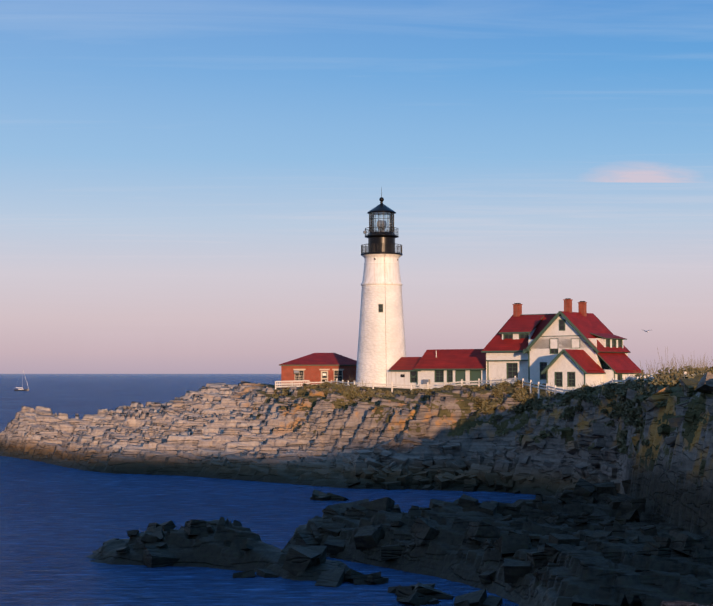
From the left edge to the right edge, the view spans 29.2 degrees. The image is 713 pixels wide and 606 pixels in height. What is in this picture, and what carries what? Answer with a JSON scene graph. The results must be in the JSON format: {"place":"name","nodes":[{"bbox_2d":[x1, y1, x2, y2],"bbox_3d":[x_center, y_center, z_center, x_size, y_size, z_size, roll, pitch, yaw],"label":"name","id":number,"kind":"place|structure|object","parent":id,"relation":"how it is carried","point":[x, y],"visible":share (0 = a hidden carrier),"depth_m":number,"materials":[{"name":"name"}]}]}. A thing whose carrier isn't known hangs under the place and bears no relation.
{"place":"outdoors","nodes":[
{"label":"outdoors","id":0,"kind":"place"},
{"bbox_2d":[0,371,712,605],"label":"headland terrain","id":1,"kind":"structure","parent":0,"point":[297,436],"depth_m":132.68,"materials":[{"name":"grey stone"}]},
{"bbox_2d":[279,353,356,388],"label":"fog signal building","id":2,"kind":"structure","parent":1,"relation":"on","point":[317,367],"depth_m":190.26,"materials":[{"name":"red brick"}]},
{"bbox_2d":[355,187,405,386],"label":"lighthouse tower","id":3,"kind":"structure","parent":1,"relation":"on","point":[381,345],"depth_m":178.10,"materials":[{"name":"white paint"}]},
{"bbox_2d":[103,367,712,605],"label":"rocks","id":4,"kind":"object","parent":1,"relation":"on","point":[306,551],"depth_m":91.60,"materials":[{"name":"rock"}]},
{"bbox_2d":[386,349,485,388],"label":"passage building","id":5,"kind":"structure","parent":1,"relation":"on","point":[441,366],"depth_m":171.61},
{"bbox_2d":[264,347,712,457],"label":"cliff top scrub","id":6,"kind":"object","parent":1,"relation":"on","point":[628,413],"visible":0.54,"depth_m":134.75,"materials":[{"name":"green plant"}]},
{"bbox_2d":[275,372,703,398],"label":"fence","id":7,"kind":"object","parent":1,"relation":"on","point":[624,380],"visible":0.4,"depth_m":165.43,"materials":[{"name":"white wood"}]},
{"bbox_2d":[481,298,643,392],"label":"keepers house","id":8,"kind":"structure","parent":1,"relation":"on","point":[567,347],"depth_m":158.54,"materials":[{"name":"white wood"}]},
{"bbox_2d":[0,374,712,605],"bbox_3d":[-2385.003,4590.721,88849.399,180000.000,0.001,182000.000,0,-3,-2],"label":"sea water","id":9,"kind":"structure","parent":0,"point":[58,524],"depth_m":116.12,"materials":[{"name":"blue liquid"}]},
{"bbox_2d":[14,371,28,390],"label":"sailboat","id":10,"kind":"object","parent":9,"relation":"on","point":[22,389],"visible":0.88,"depth_m":947.19,"materials":[{"name":"white"}]},
{"bbox_2d":[0,0,712,373],"label":"sky","id":11,"kind":"structure","parent":0,"point":[187,186],"materials":[{"name":"blue"}]},
{"bbox_2d":[599,167,684,182],"bbox_3d":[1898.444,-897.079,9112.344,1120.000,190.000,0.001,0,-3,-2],"label":"cloud","id":12,"kind":"structure","parent":0,"point":[643,176],"depth_m":9109.39,"materials":[{"name":"white"}]}
]}

